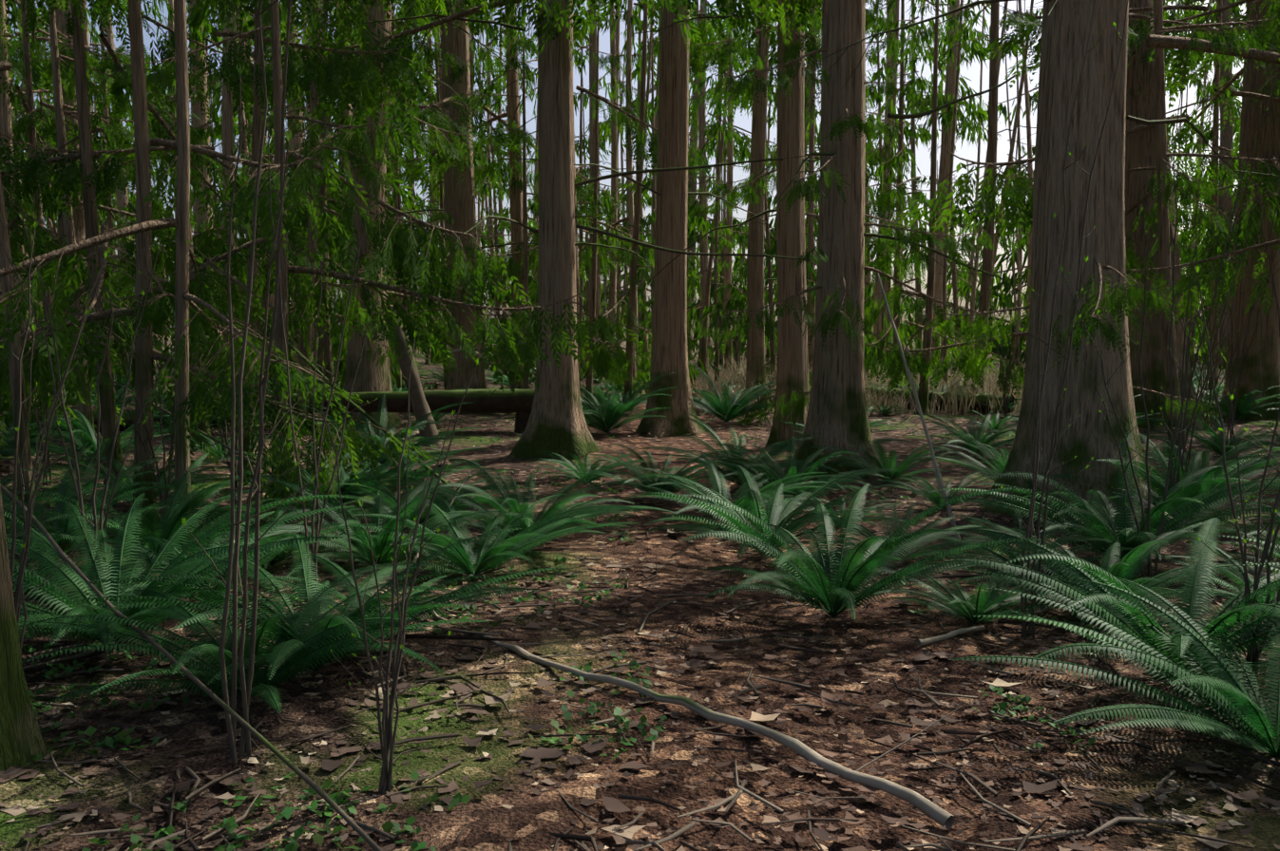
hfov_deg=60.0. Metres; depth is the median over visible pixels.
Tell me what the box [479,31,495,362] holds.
thin pole
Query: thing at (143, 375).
trunk
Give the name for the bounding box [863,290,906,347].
shrub
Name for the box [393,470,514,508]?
fern
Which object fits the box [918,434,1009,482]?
fern
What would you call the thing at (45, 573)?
fern
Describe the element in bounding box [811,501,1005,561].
fern
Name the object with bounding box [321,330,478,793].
shrub
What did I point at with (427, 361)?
thin pole
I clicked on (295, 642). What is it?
fern
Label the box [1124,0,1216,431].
tree
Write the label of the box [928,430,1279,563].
fern
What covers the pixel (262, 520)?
fern
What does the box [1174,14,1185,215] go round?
tree
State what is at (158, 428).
fern
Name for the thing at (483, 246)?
tree
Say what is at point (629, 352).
trunk
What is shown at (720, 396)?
fern
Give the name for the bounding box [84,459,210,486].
fern
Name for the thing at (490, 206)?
thin pole
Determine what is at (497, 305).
young cedar
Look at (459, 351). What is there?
arc limb
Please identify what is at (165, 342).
young cedar
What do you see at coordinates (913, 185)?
tree
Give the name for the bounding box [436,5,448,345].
young cedar
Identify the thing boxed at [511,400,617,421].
fern
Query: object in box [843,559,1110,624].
fern
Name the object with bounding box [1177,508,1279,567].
fern
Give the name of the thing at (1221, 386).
fern
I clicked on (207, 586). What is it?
fern
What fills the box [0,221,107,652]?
shrub
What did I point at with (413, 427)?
fern
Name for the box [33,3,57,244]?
young cedar
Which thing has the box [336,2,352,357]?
tree
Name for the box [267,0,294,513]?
trunk
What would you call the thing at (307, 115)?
tree
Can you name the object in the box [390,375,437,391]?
fern
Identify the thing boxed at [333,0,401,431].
tree
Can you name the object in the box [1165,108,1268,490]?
shrub
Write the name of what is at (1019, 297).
thin pole
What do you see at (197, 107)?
tree
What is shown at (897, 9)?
tree
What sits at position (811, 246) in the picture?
trunk
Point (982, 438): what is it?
fern
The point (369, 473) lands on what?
fern
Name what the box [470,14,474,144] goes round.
young cedar
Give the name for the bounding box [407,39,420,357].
tree
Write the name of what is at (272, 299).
tree
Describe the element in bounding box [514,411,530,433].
tree stump
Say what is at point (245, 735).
shrub
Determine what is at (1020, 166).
thin pole
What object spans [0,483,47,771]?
tree
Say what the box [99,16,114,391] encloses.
young cedar
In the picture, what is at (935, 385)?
fern
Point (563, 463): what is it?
fern
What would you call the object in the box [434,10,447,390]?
young cedar
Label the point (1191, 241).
young cedar
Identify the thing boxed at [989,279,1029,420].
shrub
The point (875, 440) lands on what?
fern
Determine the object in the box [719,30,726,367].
tree
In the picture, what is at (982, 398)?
mossy log
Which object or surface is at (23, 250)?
tree
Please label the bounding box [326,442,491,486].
fern
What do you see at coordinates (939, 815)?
fallen branch
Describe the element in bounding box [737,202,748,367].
thin pole
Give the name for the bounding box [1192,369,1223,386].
fern
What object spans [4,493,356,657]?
fern
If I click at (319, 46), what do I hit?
tree
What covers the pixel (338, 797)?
ground cover plants
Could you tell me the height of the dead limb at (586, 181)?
0.470 m
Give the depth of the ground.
4.88 m
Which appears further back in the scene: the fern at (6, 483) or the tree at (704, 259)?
the tree at (704, 259)
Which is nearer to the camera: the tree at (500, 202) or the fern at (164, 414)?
the fern at (164, 414)
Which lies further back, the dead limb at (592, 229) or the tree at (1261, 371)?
the tree at (1261, 371)
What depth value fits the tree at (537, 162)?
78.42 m
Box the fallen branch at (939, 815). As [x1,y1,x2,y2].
[428,608,960,829]
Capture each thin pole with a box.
[387,140,395,217]
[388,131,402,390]
[424,154,439,364]
[477,13,492,246]
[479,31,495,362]
[486,24,508,377]
[531,0,588,350]
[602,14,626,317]
[632,2,653,399]
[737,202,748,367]
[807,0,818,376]
[900,3,911,301]
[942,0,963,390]
[960,3,985,357]
[964,0,1008,389]
[992,0,1033,273]
[1004,1,1021,375]
[1012,0,1022,365]
[1012,0,1025,331]
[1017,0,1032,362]
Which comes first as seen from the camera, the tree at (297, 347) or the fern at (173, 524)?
the fern at (173, 524)
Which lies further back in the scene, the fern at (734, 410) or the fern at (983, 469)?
the fern at (734, 410)
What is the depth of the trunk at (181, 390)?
8.29 m
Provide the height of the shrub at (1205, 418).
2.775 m
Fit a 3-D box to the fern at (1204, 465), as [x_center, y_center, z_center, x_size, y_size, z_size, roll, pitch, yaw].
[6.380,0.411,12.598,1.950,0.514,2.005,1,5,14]
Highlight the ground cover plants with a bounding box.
[0,407,1279,850]
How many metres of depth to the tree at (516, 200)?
23.80 m
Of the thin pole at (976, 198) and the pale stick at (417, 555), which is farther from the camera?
the thin pole at (976, 198)
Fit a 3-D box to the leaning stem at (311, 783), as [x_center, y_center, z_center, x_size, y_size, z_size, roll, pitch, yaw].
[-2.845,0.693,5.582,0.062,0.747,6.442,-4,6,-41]
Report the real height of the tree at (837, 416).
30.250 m
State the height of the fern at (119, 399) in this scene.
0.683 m
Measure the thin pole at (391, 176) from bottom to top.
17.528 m
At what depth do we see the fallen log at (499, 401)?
17.51 m
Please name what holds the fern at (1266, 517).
on the ground
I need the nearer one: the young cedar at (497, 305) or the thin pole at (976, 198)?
the young cedar at (497, 305)
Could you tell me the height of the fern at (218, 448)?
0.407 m
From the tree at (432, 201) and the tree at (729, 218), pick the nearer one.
the tree at (729, 218)
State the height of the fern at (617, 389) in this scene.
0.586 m
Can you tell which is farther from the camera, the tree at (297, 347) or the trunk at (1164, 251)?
the tree at (297, 347)
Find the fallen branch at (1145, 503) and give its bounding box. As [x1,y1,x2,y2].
[1111,488,1278,589]
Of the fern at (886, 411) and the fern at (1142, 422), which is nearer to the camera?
the fern at (1142, 422)
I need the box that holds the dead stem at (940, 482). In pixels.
[877,272,960,538]
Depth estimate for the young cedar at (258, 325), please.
20.55 m
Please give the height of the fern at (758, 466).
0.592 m
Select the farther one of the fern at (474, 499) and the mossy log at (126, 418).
the mossy log at (126, 418)
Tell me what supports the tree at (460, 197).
on the ground
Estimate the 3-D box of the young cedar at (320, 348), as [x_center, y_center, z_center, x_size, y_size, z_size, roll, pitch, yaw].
[-7.541,-6.746,26.543,0.306,12.846,1.000,5,7,43]
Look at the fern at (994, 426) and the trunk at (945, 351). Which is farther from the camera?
the trunk at (945, 351)
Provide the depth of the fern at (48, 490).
9.87 m
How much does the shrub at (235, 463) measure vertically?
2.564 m
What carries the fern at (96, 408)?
on the ground
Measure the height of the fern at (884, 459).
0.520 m
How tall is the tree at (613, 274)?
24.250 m
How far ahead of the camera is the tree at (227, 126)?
19.45 m
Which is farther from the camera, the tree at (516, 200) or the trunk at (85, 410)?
the tree at (516, 200)
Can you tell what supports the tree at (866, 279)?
on the ground
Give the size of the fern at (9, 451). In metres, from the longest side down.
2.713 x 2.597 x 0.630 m
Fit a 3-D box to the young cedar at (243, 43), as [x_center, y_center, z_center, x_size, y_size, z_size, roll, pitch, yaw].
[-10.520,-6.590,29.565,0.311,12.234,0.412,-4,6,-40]
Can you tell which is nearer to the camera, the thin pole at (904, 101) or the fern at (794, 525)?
the fern at (794, 525)
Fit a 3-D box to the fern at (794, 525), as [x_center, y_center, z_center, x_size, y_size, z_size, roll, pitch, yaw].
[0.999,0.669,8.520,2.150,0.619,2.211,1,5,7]
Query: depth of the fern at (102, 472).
10.75 m
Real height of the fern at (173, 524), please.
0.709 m
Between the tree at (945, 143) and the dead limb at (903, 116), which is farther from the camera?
the tree at (945, 143)
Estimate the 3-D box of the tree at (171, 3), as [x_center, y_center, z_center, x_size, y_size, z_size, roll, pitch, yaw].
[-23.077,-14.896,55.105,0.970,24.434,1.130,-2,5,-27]
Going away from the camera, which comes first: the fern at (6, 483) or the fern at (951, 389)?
the fern at (6, 483)
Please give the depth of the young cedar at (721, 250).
56.96 m
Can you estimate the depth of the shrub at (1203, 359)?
31.61 m
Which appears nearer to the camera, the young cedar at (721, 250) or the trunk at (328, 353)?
the trunk at (328, 353)
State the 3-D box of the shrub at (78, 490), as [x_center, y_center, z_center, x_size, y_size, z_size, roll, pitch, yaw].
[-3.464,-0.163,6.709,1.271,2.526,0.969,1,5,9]
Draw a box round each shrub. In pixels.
[0,49,65,485]
[0,212,190,596]
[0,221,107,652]
[81,236,215,526]
[181,0,324,764]
[190,274,265,488]
[266,82,401,610]
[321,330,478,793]
[732,238,745,381]
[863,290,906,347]
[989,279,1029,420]
[1000,0,1128,640]
[1060,205,1220,582]
[1146,31,1279,522]
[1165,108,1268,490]
[1176,269,1279,430]
[1183,288,1230,413]
[1187,255,1221,390]
[1194,266,1279,690]
[1213,76,1279,443]
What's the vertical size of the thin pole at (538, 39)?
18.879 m
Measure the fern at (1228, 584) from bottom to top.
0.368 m
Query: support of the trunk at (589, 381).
on the ground
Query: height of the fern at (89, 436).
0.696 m
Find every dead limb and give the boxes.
[54,258,132,269]
[573,158,816,187]
[575,224,810,260]
[887,74,1016,118]
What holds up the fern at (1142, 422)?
on the ground
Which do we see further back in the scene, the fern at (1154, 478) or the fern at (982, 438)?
the fern at (982, 438)
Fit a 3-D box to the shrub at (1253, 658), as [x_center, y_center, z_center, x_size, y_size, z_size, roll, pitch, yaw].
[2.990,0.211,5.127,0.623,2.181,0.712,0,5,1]
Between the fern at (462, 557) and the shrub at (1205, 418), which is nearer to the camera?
the fern at (462, 557)
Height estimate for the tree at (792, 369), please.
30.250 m
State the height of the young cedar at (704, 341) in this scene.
12.151 m
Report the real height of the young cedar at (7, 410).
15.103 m
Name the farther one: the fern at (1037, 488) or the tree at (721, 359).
the tree at (721, 359)
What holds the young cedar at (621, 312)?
on the ground
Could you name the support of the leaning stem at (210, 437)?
on the ground
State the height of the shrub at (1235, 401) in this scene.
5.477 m
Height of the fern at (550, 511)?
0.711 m
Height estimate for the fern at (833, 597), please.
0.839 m
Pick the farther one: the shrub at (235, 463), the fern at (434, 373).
the fern at (434, 373)
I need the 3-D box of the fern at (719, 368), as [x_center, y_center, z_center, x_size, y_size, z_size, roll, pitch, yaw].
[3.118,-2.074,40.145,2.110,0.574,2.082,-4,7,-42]
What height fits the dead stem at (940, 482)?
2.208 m
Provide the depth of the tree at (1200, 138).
49.98 m
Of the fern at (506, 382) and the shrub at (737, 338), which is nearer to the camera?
the fern at (506, 382)
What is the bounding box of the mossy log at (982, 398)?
[865,385,1015,413]
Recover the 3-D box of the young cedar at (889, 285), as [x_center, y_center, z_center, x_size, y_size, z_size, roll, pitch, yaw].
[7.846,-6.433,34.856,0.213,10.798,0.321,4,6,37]
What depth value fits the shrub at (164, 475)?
9.64 m
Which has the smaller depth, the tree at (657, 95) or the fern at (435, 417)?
the fern at (435, 417)
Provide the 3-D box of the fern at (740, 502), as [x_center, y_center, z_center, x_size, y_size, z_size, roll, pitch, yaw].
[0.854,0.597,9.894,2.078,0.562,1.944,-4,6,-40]
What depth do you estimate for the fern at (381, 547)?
7.67 m
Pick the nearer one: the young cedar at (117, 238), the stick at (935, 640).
the stick at (935, 640)
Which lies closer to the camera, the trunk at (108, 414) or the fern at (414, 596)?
the fern at (414, 596)
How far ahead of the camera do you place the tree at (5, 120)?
16.95 m
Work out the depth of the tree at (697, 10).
53.54 m
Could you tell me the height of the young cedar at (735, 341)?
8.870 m
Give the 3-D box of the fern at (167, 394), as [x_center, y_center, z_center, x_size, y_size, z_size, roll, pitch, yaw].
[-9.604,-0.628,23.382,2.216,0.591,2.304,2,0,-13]
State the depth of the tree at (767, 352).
73.23 m
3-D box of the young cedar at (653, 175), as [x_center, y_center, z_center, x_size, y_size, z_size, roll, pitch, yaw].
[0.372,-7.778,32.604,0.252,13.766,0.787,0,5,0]
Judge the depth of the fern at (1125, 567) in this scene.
6.68 m
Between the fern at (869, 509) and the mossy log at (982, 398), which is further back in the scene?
the mossy log at (982, 398)
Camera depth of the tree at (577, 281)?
22.51 m
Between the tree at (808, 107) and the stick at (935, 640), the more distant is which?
the tree at (808, 107)
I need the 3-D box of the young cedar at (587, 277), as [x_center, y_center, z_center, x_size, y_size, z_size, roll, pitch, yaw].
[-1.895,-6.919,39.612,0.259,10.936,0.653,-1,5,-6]
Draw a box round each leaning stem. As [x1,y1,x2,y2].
[0,311,364,528]
[0,484,382,850]
[128,202,449,487]
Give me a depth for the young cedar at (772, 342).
29.14 m
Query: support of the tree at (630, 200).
on the ground
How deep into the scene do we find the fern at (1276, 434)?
16.02 m
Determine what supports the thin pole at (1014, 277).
on the ground
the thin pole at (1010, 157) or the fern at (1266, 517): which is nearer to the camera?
the fern at (1266, 517)
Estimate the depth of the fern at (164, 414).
18.94 m
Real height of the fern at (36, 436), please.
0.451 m
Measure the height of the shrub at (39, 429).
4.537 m
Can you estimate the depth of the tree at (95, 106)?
74.95 m
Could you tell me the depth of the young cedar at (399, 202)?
27.18 m
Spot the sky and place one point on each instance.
(965, 151)
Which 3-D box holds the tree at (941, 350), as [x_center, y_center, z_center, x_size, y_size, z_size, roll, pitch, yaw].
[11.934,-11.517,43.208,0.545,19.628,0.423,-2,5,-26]
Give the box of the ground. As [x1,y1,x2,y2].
[0,333,1279,850]
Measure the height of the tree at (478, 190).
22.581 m
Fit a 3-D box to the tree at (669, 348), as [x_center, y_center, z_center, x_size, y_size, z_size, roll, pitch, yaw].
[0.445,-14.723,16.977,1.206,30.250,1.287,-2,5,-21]
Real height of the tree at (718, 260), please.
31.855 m
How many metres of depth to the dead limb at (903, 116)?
12.83 m
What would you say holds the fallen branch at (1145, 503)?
on the ground
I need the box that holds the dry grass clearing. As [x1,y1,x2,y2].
[690,353,1025,415]
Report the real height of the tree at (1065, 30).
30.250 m
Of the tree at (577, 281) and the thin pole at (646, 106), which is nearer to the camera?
the tree at (577, 281)
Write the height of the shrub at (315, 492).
3.300 m
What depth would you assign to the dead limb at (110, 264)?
16.94 m
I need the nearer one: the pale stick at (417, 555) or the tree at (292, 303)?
the pale stick at (417, 555)
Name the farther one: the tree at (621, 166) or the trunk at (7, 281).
the tree at (621, 166)
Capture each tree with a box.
[0,0,38,433]
[0,1,49,399]
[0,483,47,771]
[18,0,35,220]
[49,0,96,405]
[80,0,119,360]
[91,23,96,133]
[104,5,134,364]
[168,0,190,353]
[188,0,223,387]
[222,5,238,425]
[232,12,267,406]
[236,3,274,395]
[286,1,313,381]
[289,229,294,341]
[301,0,318,357]
[318,0,331,305]
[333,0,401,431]
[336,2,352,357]
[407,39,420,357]
[426,30,437,362]
[440,0,493,414]
[477,38,484,363]
[477,40,483,280]
[497,7,507,315]
[504,3,523,388]
[506,0,601,459]
[533,41,538,305]
[573,97,582,405]
[585,0,603,383]
[608,3,617,381]
[614,0,621,325]
[618,63,629,328]
[625,0,637,376]
[635,0,649,356]
[635,0,706,438]
[648,5,660,371]
[687,1,701,360]
[695,0,712,367]
[697,0,709,375]
[715,4,721,282]
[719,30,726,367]
[724,0,733,379]
[745,0,770,403]
[764,0,809,449]
[764,22,771,238]
[764,128,769,358]
[789,0,882,478]
[804,0,813,158]
[863,160,873,344]
[872,0,893,362]
[885,0,899,351]
[910,0,922,353]
[930,0,959,379]
[940,337,942,365]
[970,1,999,393]
[978,0,1171,526]
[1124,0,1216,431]
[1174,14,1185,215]
[1184,66,1188,325]
[1187,0,1210,369]
[1203,0,1233,369]
[1204,0,1217,348]
[1208,0,1279,420]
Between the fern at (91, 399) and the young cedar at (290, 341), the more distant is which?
the young cedar at (290, 341)
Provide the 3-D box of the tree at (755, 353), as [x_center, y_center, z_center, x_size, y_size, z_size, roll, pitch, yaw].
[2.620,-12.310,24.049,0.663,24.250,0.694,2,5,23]
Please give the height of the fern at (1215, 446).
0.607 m
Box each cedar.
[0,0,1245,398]
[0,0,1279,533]
[0,126,8,414]
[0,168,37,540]
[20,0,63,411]
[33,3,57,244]
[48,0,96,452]
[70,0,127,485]
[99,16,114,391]
[108,97,119,301]
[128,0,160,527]
[161,181,167,376]
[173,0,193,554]
[189,200,212,447]
[210,53,225,395]
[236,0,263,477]
[242,2,248,283]
[253,4,292,416]
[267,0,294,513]
[289,305,292,362]
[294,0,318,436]
[315,3,332,392]
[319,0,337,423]
[388,90,407,387]
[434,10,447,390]
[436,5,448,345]
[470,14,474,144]
[488,78,500,383]
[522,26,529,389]
[578,16,583,356]
[582,78,589,377]
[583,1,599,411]
[618,263,626,350]
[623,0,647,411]
[649,32,655,372]
[698,2,731,384]
[714,8,725,385]
[718,172,723,349]
[731,269,737,363]
[754,11,776,380]
[876,0,886,379]
[885,56,893,374]
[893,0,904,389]
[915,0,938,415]
[947,3,961,376]
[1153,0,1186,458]
[1186,133,1198,328]
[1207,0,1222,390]
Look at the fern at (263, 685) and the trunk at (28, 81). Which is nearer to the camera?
the fern at (263, 685)
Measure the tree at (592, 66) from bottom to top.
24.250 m
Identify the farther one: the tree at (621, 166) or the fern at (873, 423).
the tree at (621, 166)
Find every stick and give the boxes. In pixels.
[408,470,472,571]
[915,625,984,647]
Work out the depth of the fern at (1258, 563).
5.41 m
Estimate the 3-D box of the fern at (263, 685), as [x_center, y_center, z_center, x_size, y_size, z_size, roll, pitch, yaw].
[-1.720,0.972,4.986,2.046,0.506,2.123,-3,3,-4]
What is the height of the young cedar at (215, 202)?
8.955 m
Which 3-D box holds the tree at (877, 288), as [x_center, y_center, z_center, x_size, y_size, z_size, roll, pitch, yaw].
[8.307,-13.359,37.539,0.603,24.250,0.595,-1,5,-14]
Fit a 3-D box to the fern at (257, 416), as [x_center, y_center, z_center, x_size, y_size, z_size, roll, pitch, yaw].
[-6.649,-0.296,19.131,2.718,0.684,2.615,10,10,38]
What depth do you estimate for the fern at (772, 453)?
12.11 m
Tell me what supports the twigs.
on the ground
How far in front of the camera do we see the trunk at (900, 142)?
25.88 m
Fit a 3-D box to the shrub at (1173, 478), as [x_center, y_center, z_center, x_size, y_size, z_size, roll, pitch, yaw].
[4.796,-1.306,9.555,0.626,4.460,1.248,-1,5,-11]
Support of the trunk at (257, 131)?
on the ground
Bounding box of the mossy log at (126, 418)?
[3,405,229,433]
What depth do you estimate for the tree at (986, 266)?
24.67 m
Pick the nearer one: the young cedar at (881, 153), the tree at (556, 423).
the tree at (556, 423)
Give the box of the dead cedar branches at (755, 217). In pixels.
[289,0,1279,337]
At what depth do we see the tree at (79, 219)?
26.58 m
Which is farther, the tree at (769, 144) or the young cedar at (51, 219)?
the tree at (769, 144)
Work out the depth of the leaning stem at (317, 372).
13.87 m
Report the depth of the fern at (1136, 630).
5.33 m
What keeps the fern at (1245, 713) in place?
on the ground
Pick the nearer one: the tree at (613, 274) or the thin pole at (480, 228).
the tree at (613, 274)
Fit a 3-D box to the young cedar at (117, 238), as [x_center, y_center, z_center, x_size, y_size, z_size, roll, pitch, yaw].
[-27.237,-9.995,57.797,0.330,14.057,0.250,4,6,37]
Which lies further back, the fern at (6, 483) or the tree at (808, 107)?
the tree at (808, 107)
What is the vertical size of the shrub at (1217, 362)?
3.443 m
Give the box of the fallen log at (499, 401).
[270,388,534,413]
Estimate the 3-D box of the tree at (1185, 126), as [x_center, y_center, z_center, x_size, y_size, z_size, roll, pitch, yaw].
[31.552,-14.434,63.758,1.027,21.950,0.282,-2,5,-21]
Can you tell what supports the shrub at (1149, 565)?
on the ground
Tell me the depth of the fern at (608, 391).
25.71 m
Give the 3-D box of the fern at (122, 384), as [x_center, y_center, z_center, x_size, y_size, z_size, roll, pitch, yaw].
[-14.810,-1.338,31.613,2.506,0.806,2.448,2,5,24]
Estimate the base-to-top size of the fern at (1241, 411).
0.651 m
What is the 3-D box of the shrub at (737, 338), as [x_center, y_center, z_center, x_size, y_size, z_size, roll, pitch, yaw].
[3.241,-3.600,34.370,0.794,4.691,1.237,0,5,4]
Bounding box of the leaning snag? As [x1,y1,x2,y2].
[389,317,441,446]
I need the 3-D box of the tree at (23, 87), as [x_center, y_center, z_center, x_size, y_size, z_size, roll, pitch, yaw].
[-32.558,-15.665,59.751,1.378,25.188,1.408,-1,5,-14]
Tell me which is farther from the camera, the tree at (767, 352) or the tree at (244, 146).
the tree at (767, 352)
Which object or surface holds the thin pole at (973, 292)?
on the ground
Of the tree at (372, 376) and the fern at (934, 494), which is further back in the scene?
the tree at (372, 376)
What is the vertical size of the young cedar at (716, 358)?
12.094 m
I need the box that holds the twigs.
[0,404,1279,850]
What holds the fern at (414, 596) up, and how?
on the ground
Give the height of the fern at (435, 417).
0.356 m
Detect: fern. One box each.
[0,413,76,446]
[0,418,84,459]
[0,437,229,555]
[0,472,58,493]
[1,453,330,567]
[1,477,94,518]
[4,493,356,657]
[8,528,140,596]
[9,407,199,462]
[13,433,237,506]
[17,565,488,713]
[32,509,375,606]
[42,403,133,411]
[48,388,131,402]
[52,383,166,407]
[66,528,563,685]
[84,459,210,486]
[114,372,172,391]
[115,382,237,420]
[132,415,214,435]
[152,382,211,404]
[165,490,301,528]
[166,383,322,426]
[169,430,267,460]
[171,435,487,505]
[180,500,367,566]
[212,554,539,630]
[241,469,531,576]
[287,394,481,468]
[292,494,643,575]
[295,469,523,531]
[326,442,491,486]
[367,458,677,545]
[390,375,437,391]
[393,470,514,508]
[404,412,460,422]
[419,365,443,382]
[484,361,536,387]
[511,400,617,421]
[527,451,649,483]
[569,443,746,499]
[579,372,682,433]
[580,384,638,401]
[585,373,643,392]
[587,388,648,410]
[594,450,840,523]
[626,465,921,558]
[635,414,840,486]
[640,483,1038,619]
[647,363,776,422]
[691,385,756,407]
[697,362,741,375]
[697,436,890,499]
[767,487,904,526]
[770,419,909,445]
[810,439,957,483]
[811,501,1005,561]
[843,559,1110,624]
[866,401,913,415]
[867,405,900,427]
[873,468,1000,508]
[878,380,999,394]
[899,378,977,402]
[912,411,1017,454]
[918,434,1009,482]
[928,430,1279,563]
[935,511,1127,570]
[939,514,1279,614]
[948,517,1279,676]
[950,576,1279,757]
[957,410,1019,431]
[969,400,1019,413]
[974,478,1120,520]
[994,394,1174,440]
[1004,447,1163,464]
[1028,432,1279,518]
[1111,536,1278,612]
[1141,438,1279,481]
[1150,413,1279,457]
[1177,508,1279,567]
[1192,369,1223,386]
[1193,380,1224,404]
[1194,385,1279,420]
[1218,517,1279,611]
[1240,426,1279,441]
[1242,501,1279,528]
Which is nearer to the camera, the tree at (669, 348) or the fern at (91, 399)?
the tree at (669, 348)
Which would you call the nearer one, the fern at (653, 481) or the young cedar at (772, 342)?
the fern at (653, 481)
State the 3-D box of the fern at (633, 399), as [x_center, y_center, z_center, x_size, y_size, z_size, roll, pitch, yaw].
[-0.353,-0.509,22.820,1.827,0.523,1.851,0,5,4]
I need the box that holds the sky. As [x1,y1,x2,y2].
[7,0,1246,333]
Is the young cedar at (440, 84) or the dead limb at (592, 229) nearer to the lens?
the dead limb at (592, 229)
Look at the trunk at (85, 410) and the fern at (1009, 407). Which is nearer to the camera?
the trunk at (85, 410)
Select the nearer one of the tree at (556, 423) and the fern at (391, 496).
the fern at (391, 496)
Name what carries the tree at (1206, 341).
on the ground
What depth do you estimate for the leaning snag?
16.33 m
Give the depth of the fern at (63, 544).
8.35 m
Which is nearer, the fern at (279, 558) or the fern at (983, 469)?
the fern at (279, 558)
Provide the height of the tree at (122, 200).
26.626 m
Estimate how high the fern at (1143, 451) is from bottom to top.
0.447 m
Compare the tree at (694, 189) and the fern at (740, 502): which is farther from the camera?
the tree at (694, 189)
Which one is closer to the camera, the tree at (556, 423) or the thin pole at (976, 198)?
the tree at (556, 423)
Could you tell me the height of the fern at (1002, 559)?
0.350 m
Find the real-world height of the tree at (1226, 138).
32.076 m
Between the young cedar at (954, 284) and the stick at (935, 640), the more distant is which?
the young cedar at (954, 284)
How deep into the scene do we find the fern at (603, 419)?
17.06 m
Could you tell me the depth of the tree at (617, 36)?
60.94 m
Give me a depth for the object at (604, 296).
51.68 m
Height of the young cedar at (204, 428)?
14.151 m
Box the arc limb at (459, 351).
[439,348,502,373]
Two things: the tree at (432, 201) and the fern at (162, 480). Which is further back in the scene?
the tree at (432, 201)
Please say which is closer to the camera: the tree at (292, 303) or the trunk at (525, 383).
the trunk at (525, 383)
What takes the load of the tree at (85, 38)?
on the ground
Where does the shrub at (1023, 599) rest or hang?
on the ground
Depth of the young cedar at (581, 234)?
28.61 m
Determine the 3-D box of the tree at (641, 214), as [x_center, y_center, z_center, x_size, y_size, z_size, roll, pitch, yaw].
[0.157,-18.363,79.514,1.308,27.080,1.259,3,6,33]
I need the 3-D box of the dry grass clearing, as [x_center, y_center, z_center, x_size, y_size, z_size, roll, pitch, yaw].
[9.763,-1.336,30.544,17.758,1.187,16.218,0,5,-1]

